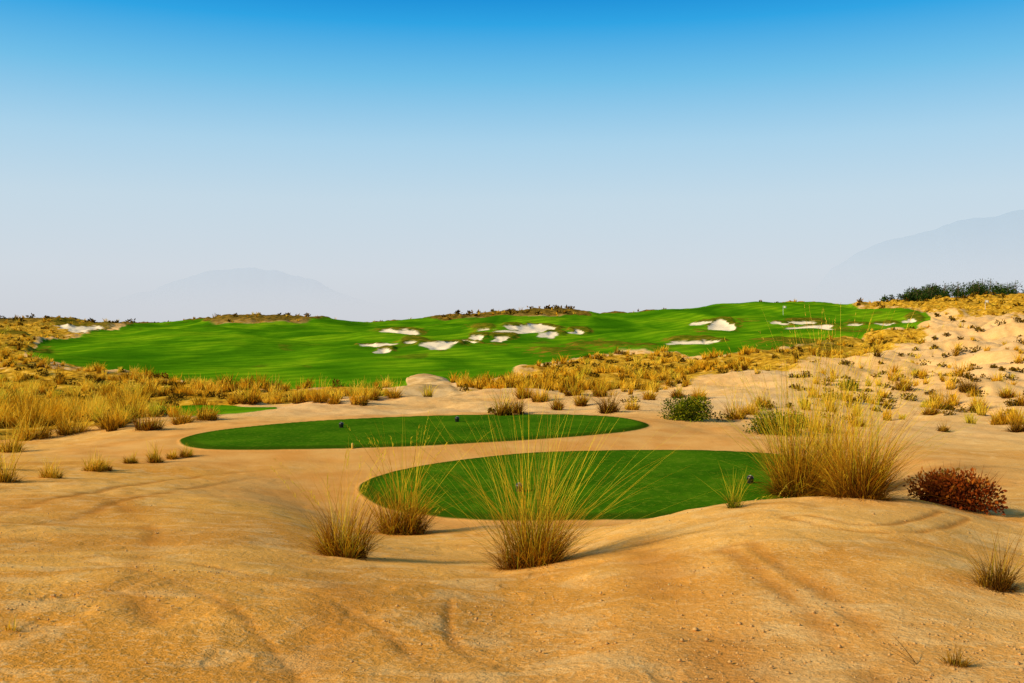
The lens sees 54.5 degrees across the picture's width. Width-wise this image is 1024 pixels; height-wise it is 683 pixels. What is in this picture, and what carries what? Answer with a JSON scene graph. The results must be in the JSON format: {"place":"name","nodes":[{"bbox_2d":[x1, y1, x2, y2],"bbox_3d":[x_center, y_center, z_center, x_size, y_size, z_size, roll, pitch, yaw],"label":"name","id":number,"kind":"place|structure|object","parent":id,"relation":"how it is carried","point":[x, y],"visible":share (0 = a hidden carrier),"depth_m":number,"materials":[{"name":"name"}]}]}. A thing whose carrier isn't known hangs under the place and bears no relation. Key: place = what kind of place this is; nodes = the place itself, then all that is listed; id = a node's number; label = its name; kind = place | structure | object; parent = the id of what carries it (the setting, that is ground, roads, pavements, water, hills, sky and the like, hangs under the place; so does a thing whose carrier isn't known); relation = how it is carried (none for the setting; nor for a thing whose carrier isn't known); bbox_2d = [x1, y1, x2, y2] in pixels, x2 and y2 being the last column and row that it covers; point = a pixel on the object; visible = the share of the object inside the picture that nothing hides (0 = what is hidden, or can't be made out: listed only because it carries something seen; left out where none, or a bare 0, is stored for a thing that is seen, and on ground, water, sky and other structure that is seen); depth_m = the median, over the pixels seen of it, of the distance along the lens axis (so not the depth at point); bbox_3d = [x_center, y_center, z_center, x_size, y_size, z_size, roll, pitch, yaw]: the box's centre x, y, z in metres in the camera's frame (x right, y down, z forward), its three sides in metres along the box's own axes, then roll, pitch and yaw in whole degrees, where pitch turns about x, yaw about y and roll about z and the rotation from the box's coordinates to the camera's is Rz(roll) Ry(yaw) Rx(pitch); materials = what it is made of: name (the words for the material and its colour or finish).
{"place":"outdoors","nodes":[
{"label":"outdoors","id":0,"kind":"place"},
{"bbox_2d":[0,293,1023,682],"bbox_3d":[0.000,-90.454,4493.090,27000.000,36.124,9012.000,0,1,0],"label":"desert ground","id":1,"kind":"structure","parent":0,"point":[274,611],"depth_m":13.65,"materials":[{"name":"beige sand"}]},
{"bbox_2d":[5,614,24,630],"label":"grass tussock","id":2,"kind":"object","parent":1,"relation":"on","point":[10,628],"depth_m":5.91,"materials":[{"name":"yellow plant"}]},
{"bbox_2d":[0,418,33,452],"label":"grass tussock","id":3,"kind":"object","parent":1,"relation":"on","point":[3,447],"depth_m":35.04,"materials":[{"name":"yellow plant"}]},
{"bbox_2d":[0,438,36,482],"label":"grass tussock","id":4,"kind":"object","parent":1,"relation":"on","point":[6,476],"depth_m":22.22,"materials":[{"name":"yellow plant"}]},
{"bbox_2d":[2,406,64,440],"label":"grass tussock","id":5,"kind":"object","parent":1,"relation":"on","point":[41,434],"depth_m":40.75,"materials":[{"name":"yellow plant"}]},
{"bbox_2d":[34,456,66,478],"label":"grass tussock","id":6,"kind":"object","parent":1,"relation":"on","point":[48,473],"depth_m":23.63,"materials":[{"name":"yellow plant"}]},
{"bbox_2d":[48,402,100,436],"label":"grass tussock","id":7,"kind":"object","parent":1,"relation":"on","point":[75,427],"depth_m":42.03,"materials":[{"name":"yellow plant"}]},
{"bbox_2d":[79,447,109,471],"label":"grass tussock","id":8,"kind":"object","parent":1,"relation":"on","point":[96,466],"depth_m":26.57,"materials":[{"name":"yellow plant"}]},
{"bbox_2d":[94,456,114,470],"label":"grass tussock","id":9,"kind":"object","parent":1,"relation":"on","point":[106,465],"depth_m":27.11,"materials":[{"name":"yellow plant"}]},
{"bbox_2d":[91,406,130,428],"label":"grass tussock","id":10,"kind":"object","parent":1,"relation":"on","point":[100,426],"depth_m":42.62,"materials":[{"name":"yellow plant"}]},
{"bbox_2d":[119,449,138,463],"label":"grass tussock","id":11,"kind":"object","parent":1,"relation":"on","point":[130,461],"depth_m":29.53,"materials":[{"name":"plant"}]},
{"bbox_2d":[125,407,169,431],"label":"grass tussock","id":12,"kind":"object","parent":1,"relation":"on","point":[146,426],"depth_m":41.04,"materials":[{"name":"brown plant"}]},
{"bbox_2d":[142,441,166,462],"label":"grass tussock","id":13,"kind":"object","parent":1,"relation":"on","point":[154,458],"depth_m":30.25,"materials":[{"name":"yellow plant"}]},
{"bbox_2d":[166,448,179,459],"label":"grass tussock","id":14,"kind":"object","parent":1,"relation":"on","point":[170,456],"depth_m":31.45,"materials":[{"name":"yellow plant"}]},
{"bbox_2d":[168,404,202,424],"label":"grass tussock","id":15,"kind":"object","parent":1,"relation":"on","point":[184,419],"depth_m":43.83,"materials":[{"name":"yellow plant"}]},
{"bbox_2d":[178,445,197,457],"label":"grass tussock","id":16,"kind":"object","parent":1,"relation":"on","point":[183,454],"depth_m":31.82,"materials":[{"name":"yellow plant"}]},
{"bbox_2d":[188,402,223,420],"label":"grass tussock","id":17,"kind":"object","parent":1,"relation":"on","point":[205,414],"depth_m":45.55,"materials":[{"name":"yellow plant"}]},
{"bbox_2d":[221,381,254,404],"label":"grass tussock","id":18,"kind":"object","parent":1,"relation":"on","point":[231,401],"depth_m":65.06,"materials":[{"name":"yellow plant"}]},
{"bbox_2d":[235,376,265,405],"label":"grass tussock","id":19,"kind":"object","parent":1,"relation":"on","point":[251,399],"depth_m":63.74,"materials":[{"name":"yellow plant"}]},
{"bbox_2d":[262,373,289,400],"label":"grass tussock","id":20,"kind":"object","parent":1,"relation":"on","point":[277,387],"depth_m":69.23,"materials":[{"name":"yellow plant"}]},
{"bbox_2d":[288,378,312,403],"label":"grass tussock","id":21,"kind":"object","parent":1,"relation":"on","point":[295,399],"depth_m":61.07,"materials":[{"name":"yellow plant"}]},
{"bbox_2d":[303,379,337,402],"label":"grass tussock","id":22,"kind":"object","parent":1,"relation":"on","point":[315,396],"depth_m":59.43,"materials":[{"name":"yellow plant"}]},
{"bbox_2d":[322,382,346,403],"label":"grass tussock","id":23,"kind":"object","parent":1,"relation":"on","point":[335,400],"depth_m":58.63,"materials":[{"name":"yellow plant"}]},
{"bbox_2d":[343,379,375,404],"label":"grass tussock","id":24,"kind":"object","parent":1,"relation":"on","point":[366,398],"depth_m":58.03,"materials":[{"name":"yellow plant"}]},
{"bbox_2d":[271,437,463,560],"bbox_3d":[-1.606,1.823,10.841,2.332,1.621,1.920,0,1,0],"label":"grass tussock","id":25,"kind":"object","parent":1,"relation":"on","point":[346,546],"depth_m":11.02,"materials":[{"name":"yellow plant"}]},
{"bbox_2d":[358,378,391,400],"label":"grass tussock","id":26,"kind":"object","parent":1,"relation":"on","point":[374,395],"depth_m":61.74,"materials":[{"name":"yellow plant"}]},
{"bbox_2d":[272,410,511,535],"bbox_3d":[-2.226,2.610,18.363,5.948,2.802,3.689,-1,1,-38],"label":"grass tussock","id":27,"kind":"object","parent":1,"relation":"on","point":[411,525],"depth_m":18.33,"materials":[{"name":"yellow plant"}]},
{"bbox_2d":[384,379,406,397],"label":"grass tussock","id":28,"kind":"object","parent":1,"relation":"on","point":[394,394],"depth_m":62.31,"materials":[{"name":"yellow plant"}]},
{"bbox_2d":[481,379,517,415],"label":"grass tussock","id":29,"kind":"object","parent":1,"relation":"on","point":[506,409],"depth_m":44.84,"materials":[{"name":"beige plant"}]},
{"bbox_2d":[0,293,1023,431],"bbox_3d":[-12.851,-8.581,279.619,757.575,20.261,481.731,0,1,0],"label":"dry grass","id":30,"kind":"structure","parent":1,"relation":"on","point":[136,401],"depth_m":80.27,"materials":[{"name":"yellow plant"}]},
{"bbox_2d":[0,291,1023,426],"bbox_3d":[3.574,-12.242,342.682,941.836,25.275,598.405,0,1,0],"label":"scrub bushes","id":31,"kind":"object","parent":1,"relation":"on","point":[1009,403],"visible":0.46,"depth_m":101.39,"materials":[{"name":"yellow plant"}]},
{"bbox_2d":[0,497,1023,682],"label":"sand pebbles","id":32,"kind":"object","parent":1,"relation":"on","point":[706,639],"visible":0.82,"depth_m":6.30,"materials":[{"name":"stone"}]},
{"bbox_2d":[294,372,742,576],"bbox_3d":[0.304,2.371,10.792,4.070,4.126,4.702,1,1,39],"label":"grass tussock","id":33,"kind":"object","parent":1,"relation":"on","point":[538,549],"depth_m":10.41,"materials":[{"name":"yellow plant"}]},
{"bbox_2d":[515,483,521,491],"bbox_3d":[0.181,3.843,25.852,0.190,0.342,0.190,0,1,0],"label":"tee marker","id":34,"kind":"object","parent":1,"relation":"on","point":[520,487],"visible":0.56,"depth_m":25.78,"materials":[{"name":"black plastic"}]},
{"bbox_2d":[507,385,533,413],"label":"grass tussock","id":35,"kind":"object","parent":1,"relation":"on","point":[516,409],"depth_m":49.18,"materials":[{"name":"beige plant"}]},
{"bbox_2d":[512,373,540,398],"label":"grass tussock","id":36,"kind":"object","parent":1,"relation":"on","point":[519,394],"depth_m":63.09,"materials":[{"name":"yellow plant"}]},
{"bbox_2d":[527,375,553,402],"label":"grass tussock","id":37,"kind":"object","parent":1,"relation":"on","point":[537,397],"depth_m":61.13,"materials":[{"name":"yellow plant"}]},
{"bbox_2d":[546,386,570,410],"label":"grass tussock","id":38,"kind":"object","parent":1,"relation":"on","point":[557,405],"depth_m":54.02,"materials":[{"name":"beige plant"}]},
{"bbox_2d":[562,373,582,395],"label":"grass tussock","id":39,"kind":"object","parent":1,"relation":"on","point":[567,392],"depth_m":64.92,"materials":[{"name":"yellow plant"}]},
{"bbox_2d":[569,385,599,405],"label":"grass tussock","id":40,"kind":"object","parent":1,"relation":"on","point":[583,402],"depth_m":58.47,"materials":[{"name":"yellow plant"}]},
{"bbox_2d":[587,374,618,396],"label":"grass tussock","id":41,"kind":"object","parent":1,"relation":"on","point":[596,392],"depth_m":65.05,"materials":[{"name":"yellow plant"}]},
{"bbox_2d":[590,376,646,413],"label":"grass tussock","id":42,"kind":"object","parent":1,"relation":"on","point":[604,409],"depth_m":49.90,"materials":[{"name":"plant"}]},
{"bbox_2d":[623,396,643,409],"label":"grass tussock","id":43,"kind":"object","parent":1,"relation":"on","point":[631,407],"depth_m":52.75,"materials":[{"name":"yellow plant"}]},
{"bbox_2d":[634,379,659,399],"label":"grass tussock","id":44,"kind":"object","parent":1,"relation":"on","point":[648,396],"depth_m":61.62,"materials":[{"name":"yellow plant"}]},
{"bbox_2d":[667,380,684,397],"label":"grass tussock","id":45,"kind":"object","parent":1,"relation":"on","point":[673,394],"depth_m":71.91,"materials":[{"name":"yellow plant"}]},
{"bbox_2d":[657,391,717,421],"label":"desert shrub","id":46,"kind":"object","parent":1,"relation":"on","point":[683,407],"visible":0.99,"depth_m":45.14,"materials":[{"name":"green plant"}]},
{"bbox_2d":[690,385,709,398],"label":"grass tussock","id":47,"kind":"object","parent":1,"relation":"on","point":[696,394],"depth_m":63.09,"materials":[{"name":"yellow plant"}]},
{"bbox_2d":[694,465,760,509],"bbox_3d":[2.717,1.865,12.596,1.071,0.688,1.069,0,1,-16],"label":"grass tussock","id":48,"kind":"object","parent":1,"relation":"on","point":[733,504],"depth_m":12.70,"materials":[{"name":"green plant"}]},
{"bbox_2d":[719,385,763,419],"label":"grass tussock","id":49,"kind":"object","parent":1,"relation":"on","point":[739,417],"depth_m":47.08,"materials":[{"name":"beige plant"}]},
{"bbox_2d":[747,475,753,483],"bbox_3d":[6.502,3.818,27.149,0.190,0.342,0.190,0,1,0],"label":"tee marker","id":50,"kind":"object","parent":1,"relation":"on","point":[751,478],"visible":0.82,"depth_m":27.08,"materials":[{"name":"black plastic"}]},
{"bbox_2d":[742,396,766,414],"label":"grass tussock","id":51,"kind":"object","parent":1,"relation":"on","point":[749,410],"depth_m":51.38,"materials":[{"name":"yellow plant"}]},
{"bbox_2d":[752,386,776,407],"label":"grass tussock","id":52,"kind":"object","parent":1,"relation":"on","point":[761,400],"depth_m":56.67,"materials":[{"name":"yellow plant"}]},
{"bbox_2d":[742,403,809,436],"bbox_3d":[10.606,3.122,39.803,2.658,1.389,2.649,-1,1,-41],"label":"desert shrub","id":53,"kind":"object","parent":1,"relation":"on","point":[760,430],"visible":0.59,"depth_m":39.66,"materials":[{"name":"green plant"}]},
{"bbox_2d":[790,410,808,428],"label":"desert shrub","id":54,"kind":"object","parent":1,"relation":"on","point":[799,417],"visible":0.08,"depth_m":43.36,"materials":[{"name":"yellow plant"}]},
{"bbox_2d":[630,324,997,498],"bbox_3d":[6.827,2.296,25.361,8.555,5.636,8.514,1,1,41],"label":"grass tussock","id":55,"kind":"object","parent":1,"relation":"on","point":[786,475],"depth_m":25.04,"materials":[{"name":"yellow plant"}]},
{"bbox_2d":[807,409,840,433],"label":"grass tussock","id":56,"kind":"object","parent":1,"relation":"on","point":[824,424],"depth_m":41.34,"materials":[{"name":"yellow plant"}]},
{"bbox_2d":[836,378,860,390],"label":"desert shrub","id":57,"kind":"object","parent":1,"relation":"on","point":[851,384],"visible":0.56,"depth_m":84.06,"materials":[{"name":"yellow plant"}]},
{"bbox_2d":[841,384,858,401],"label":"grass tussock","id":58,"kind":"object","parent":1,"relation":"on","point":[850,398],"depth_m":62.20,"materials":[{"name":"yellow plant"}]},
{"bbox_2d":[689,301,1016,495],"bbox_3d":[8.658,1.532,25.791,7.896,5.413,8.454,0,1,0],"label":"grass tussock","id":59,"kind":"object","parent":1,"relation":"on","point":[825,431],"depth_m":25.61,"materials":[{"name":"yellow plant"}]},
{"bbox_2d":[850,413,865,426],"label":"grass tussock","id":60,"kind":"object","parent":1,"relation":"on","point":[862,424],"depth_m":45.18,"materials":[{"name":"yellow plant"}]},
{"bbox_2d":[715,344,1023,513],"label":"grass tussock","id":61,"kind":"object","parent":1,"relation":"on","point":[867,481],"depth_m":13.01,"materials":[{"name":"yellow plant"}]},
{"bbox_2d":[872,640,915,665],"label":"dead twig","id":62,"kind":"object","parent":1,"relation":"on","point":[904,653],"visible":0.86,"depth_m":5.23,"materials":[{"name":"brown wood"}]},
{"bbox_2d":[891,366,916,392],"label":"grass tussock","id":63,"kind":"object","parent":1,"relation":"on","point":[901,386],"depth_m":76.68,"materials":[{"name":"yellow plant"}]},
{"bbox_2d":[919,402,942,414],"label":"grass tussock","id":64,"kind":"object","parent":1,"relation":"on","point":[928,409],"depth_m":59.86,"materials":[{"name":"yellow plant"}]},
{"bbox_2d":[936,421,952,432],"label":"grass tussock","id":65,"kind":"object","parent":1,"relation":"on","point":[944,428],"depth_m":44.38,"materials":[{"name":"yellow plant"}]},
{"bbox_2d":[879,278,1023,301],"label":"pine trees","id":66,"kind":"object","parent":1,"relation":"on","point":[927,292],"visible":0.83,"depth_m":619.21,"materials":[{"name":"green plant"}]},
{"bbox_2d":[933,637,975,669],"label":"grass tussock","id":67,"kind":"object","parent":1,"relation":"on","point":[951,661],"depth_m":5.19,"materials":[{"name":"plant"}]},
{"bbox_2d":[902,460,1009,514],"bbox_3d":[6.059,1.976,13.649,1.295,0.706,1.337,0,1,-8],"label":"red succulent bush","id":68,"kind":"object","parent":1,"relation":"on","point":[957,489],"visible":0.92,"depth_m":13.41,"materials":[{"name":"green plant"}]},
{"bbox_2d":[955,374,985,393],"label":"desert shrub","id":69,"kind":"object","parent":1,"relation":"on","point":[963,388],"depth_m":76.22,"materials":[{"name":"plant"}]},
{"bbox_2d":[964,387,989,411],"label":"grass tussock","id":70,"kind":"object","parent":1,"relation":"on","point":[974,403],"depth_m":63.30,"materials":[{"name":"yellow plant"}]},
{"bbox_2d":[931,523,1023,598],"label":"grass tussock","id":71,"kind":"object","parent":1,"relation":"on","point":[1002,582],"depth_m":7.29,"materials":[{"name":"plant"}]},
{"bbox_2d":[996,382,1017,399],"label":"grass tussock","id":72,"kind":"object","parent":1,"relation":"on","point":[1007,394],"depth_m":66.01,"materials":[{"name":"yellow plant"}]},
{"bbox_2d":[1002,411,1023,432],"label":"grass tussock","id":73,"kind":"object","parent":1,"relation":"on","point":[1017,427],"depth_m":45.85,"materials":[{"name":"yellow plant"}]},
{"bbox_2d":[0,0,1023,321],"label":"sky","id":74,"kind":"structure","parent":0,"point":[161,160],"materials":[{"name":"blue"}]}
]}

